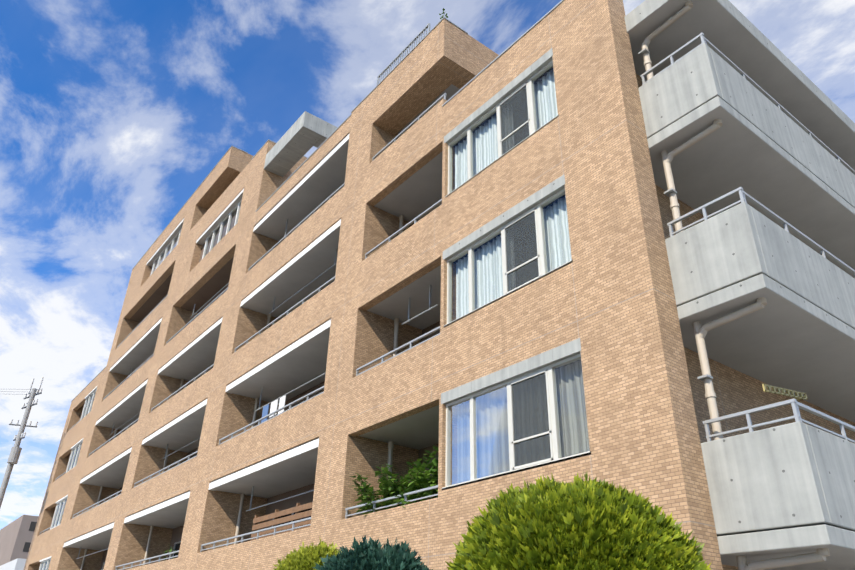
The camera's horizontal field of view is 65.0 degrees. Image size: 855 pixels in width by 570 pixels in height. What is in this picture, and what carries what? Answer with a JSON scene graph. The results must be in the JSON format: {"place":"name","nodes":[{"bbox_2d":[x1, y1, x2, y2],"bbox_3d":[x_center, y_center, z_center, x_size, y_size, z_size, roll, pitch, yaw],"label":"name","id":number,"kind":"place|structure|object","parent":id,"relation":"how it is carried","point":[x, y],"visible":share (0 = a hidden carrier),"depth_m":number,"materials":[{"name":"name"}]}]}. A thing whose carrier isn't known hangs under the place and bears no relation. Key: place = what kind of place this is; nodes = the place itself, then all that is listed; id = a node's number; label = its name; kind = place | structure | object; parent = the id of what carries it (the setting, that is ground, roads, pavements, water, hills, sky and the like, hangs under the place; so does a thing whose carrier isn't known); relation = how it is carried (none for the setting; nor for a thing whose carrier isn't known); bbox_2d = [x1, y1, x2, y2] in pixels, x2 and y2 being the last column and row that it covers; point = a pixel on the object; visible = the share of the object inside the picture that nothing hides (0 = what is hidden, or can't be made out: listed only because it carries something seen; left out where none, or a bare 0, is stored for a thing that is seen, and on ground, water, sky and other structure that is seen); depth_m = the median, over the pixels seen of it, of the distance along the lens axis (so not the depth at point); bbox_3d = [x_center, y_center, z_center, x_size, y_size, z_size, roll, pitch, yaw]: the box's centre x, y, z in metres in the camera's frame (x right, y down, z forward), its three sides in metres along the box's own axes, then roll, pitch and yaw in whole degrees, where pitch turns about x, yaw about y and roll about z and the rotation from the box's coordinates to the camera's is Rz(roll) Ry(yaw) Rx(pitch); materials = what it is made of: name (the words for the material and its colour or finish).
{"place":"outdoors","nodes":[
{"label":"outdoors","id":0,"kind":"place"},
{"bbox_2d":[0,558,25,569],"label":"white building","id":1,"kind":"structure","parent":0,"point":[17,564],"depth_m":56.74,"materials":[{"name":"grey"}]},
{"bbox_2d":[0,515,38,565],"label":"brown building","id":2,"kind":"structure","parent":0,"point":[16,536],"depth_m":78.53,"materials":[{"name":"grey"}]},
{"bbox_2d":[0,0,854,529],"label":"sky","id":3,"kind":"structure","parent":0,"point":[114,113],"materials":[{"name":"blue"}]},
{"label":"ground","id":4,"kind":"structure","parent":0,"visible":0},
{"bbox_2d":[24,0,854,569],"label":"brick wall","id":5,"kind":"structure","parent":4,"relation":"on","point":[606,296],"depth_m":14.24,"materials":[{"name":"brown brick"}]},
{"bbox_2d":[162,547,177,559],"bbox_3d":[-8.184,9.110,21.291,0.775,1.520,0.725,21,-34,-32],"label":"balcony plant","id":6,"kind":"object","parent":5,"relation":"on","point":[169,552],"visible":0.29,"depth_m":21.36,"materials":[{"name":"green plant"}]},
{"bbox_2d":[80,215,403,569],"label":"drainpipes","id":7,"kind":"object","parent":5,"relation":"attached to","point":[395,346],"visible":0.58,"depth_m":19.90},
{"bbox_2d":[40,23,446,569],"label":"balcony railings","id":8,"kind":"object","parent":5,"relation":"attached to","point":[381,75],"visible":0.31,"depth_m":18.33,"materials":[{"name":"grey metal"}]},
{"bbox_2d":[76,184,437,558],"bbox_3d":[-8.105,3.917,24.599,0.262,9.675,27.327,21,-34,-32],"label":"balcony laundry and ac","id":9,"kind":"object","parent":5,"relation":"attached to","point":[274,405],"visible":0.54,"depth_m":19.36,"materials":[{"name":"silver metal"}]},
{"bbox_2d":[250,502,312,540],"bbox_3d":[-3.435,6.065,15.811,0.095,1.620,3.370,21,-34,-32],"label":"wooden screen","id":10,"kind":"object","parent":5,"relation":"attached to","point":[296,510],"visible":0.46,"depth_m":16.02,"materials":[{"name":"brown wood"}]},
{"bbox_2d":[264,111,337,176],"bbox_3d":[-3.526,-3.440,24.949,4.400,3.250,3.050,21,-34,-32],"label":"rooftop canopy","id":11,"kind":"object","parent":5,"relation":"on","point":[304,134],"visible":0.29,"depth_m":24.05,"materials":[{"name":"grey concrete"}]},
{"bbox_2d":[39,0,580,561],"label":"building slabs and trim","id":12,"kind":"structure","parent":5,"relation":"attached to","point":[303,360],"depth_m":19.64,"materials":[{"name":"grey concrete"}]},
{"bbox_2d":[39,60,589,569],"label":"windows","id":13,"kind":"structure","parent":5,"relation":"in","point":[523,422],"depth_m":11.49,"materials":[{"name":"glass"}]},
{"bbox_2d":[354,484,379,514],"bbox_3d":[-1.093,4.865,13.501,0.892,1.814,0.805,10,-30,-15],"label":"balcony plant","id":14,"kind":"object","parent":5,"relation":"on","point":[360,510],"visible":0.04,"depth_m":13.52,"materials":[{"name":"green plant"}]},
{"bbox_2d":[349,464,410,514],"bbox_3d":[-0.946,4.498,13.113,1.231,2.093,1.039,21,-34,-32],"label":"balcony plant","id":15,"kind":"object","parent":5,"relation":"on","point":[365,488],"visible":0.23,"depth_m":13.25,"materials":[{"name":"green plant"}]},
{"bbox_2d":[378,477,406,508],"bbox_3d":[-0.624,4.519,12.671,0.843,1.646,0.627,21,-34,-32],"label":"balcony plant","id":16,"kind":"object","parent":5,"relation":"on","point":[389,495],"visible":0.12,"depth_m":12.76,"materials":[{"name":"green plant"}]},
{"bbox_2d":[375,459,431,507],"bbox_3d":[-0.265,4.163,12.378,1.289,2.006,1.137,21,-34,-32],"label":"balcony plant","id":17,"kind":"object","parent":5,"relation":"on","point":[392,485],"visible":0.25,"depth_m":12.57,"materials":[{"name":"green plant"}]},
{"bbox_2d":[393,461,432,507],"bbox_3d":[-0.182,4.156,12.113,0.817,1.768,0.986,21,-34,-32],"label":"balcony plant","id":18,"kind":"object","parent":5,"relation":"on","point":[410,484],"visible":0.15,"depth_m":12.19,"materials":[{"name":"green plant"}]},
{"bbox_2d":[407,444,438,502],"bbox_3d":[0.151,3.898,11.914,1.050,2.045,1.159,21,-34,-32],"label":"balcony plant","id":19,"kind":"object","parent":5,"relation":"on","point":[434,478],"visible":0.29,"depth_m":11.84,"materials":[{"name":"green plant"}]},
{"bbox_2d":[439,8,447,18],"bbox_3d":[0.381,-6.791,18.164,0.401,1.403,0.616,9,-30,-14],"label":"antenna","id":20,"kind":"object","parent":5,"relation":"on","point":[443,9],"visible":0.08,"depth_m":18.28,"materials":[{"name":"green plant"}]},
{"bbox_2d":[624,0,854,569],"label":"balconies","id":21,"kind":"structure","parent":5,"relation":"attached to","point":[785,490],"depth_m":10.08,"materials":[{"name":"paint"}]},
{"bbox_2d":[638,1,829,569],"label":"drainpipe","id":22,"kind":"object","parent":21,"relation":"attached to","point":[706,378],"visible":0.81,"depth_m":8.94,"materials":[{"name":"beige metal"}]},
{"bbox_2d":[640,33,854,442],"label":"side balcony rails","id":23,"kind":"object","parent":21,"relation":"on","point":[794,403],"visible":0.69,"depth_m":9.50,"materials":[{"name":"silver metal"}]},
{"bbox_2d":[762,384,807,403],"bbox_3d":[4.790,1.568,9.416,1.240,0.260,0.512,21,-34,-32],"label":"laundry hanger","id":24,"kind":"object","parent":21,"relation":"on","point":[788,391],"visible":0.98,"depth_m":9.25,"materials":[{"name":"beige metal"}]},
{"bbox_3d":[-7.086,10.346,16.202,30.000,0.416,90.000,21,-34,-32],"label":"pavement planting bed","id":25,"kind":"object","parent":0,"visible":0},
{"bbox_2d":[0,377,43,507],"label":"utility pole","id":26,"kind":"object","parent":25,"relation":"on","point":[15,452],"visible":1,"depth_m":39.61,"materials":[{"name":"concrete"}]},
{"bbox_2d":[273,536,341,569],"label":"shrub","id":27,"kind":"object","parent":25,"relation":"on","point":[307,557],"visible":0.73,"depth_m":5.63,"materials":[{"name":"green plant"}]},
{"bbox_2d":[313,535,433,569],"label":"bush","id":28,"kind":"object","parent":25,"relation":"on","point":[371,554],"visible":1,"depth_m":4.34,"materials":[{"name":"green plant"}]},
{"bbox_2d":[445,472,711,569],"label":"bush","id":29,"kind":"object","parent":25,"relation":"on","point":[552,524],"visible":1,"depth_m":3.36,"materials":[{"name":"green plant"}]}
]}

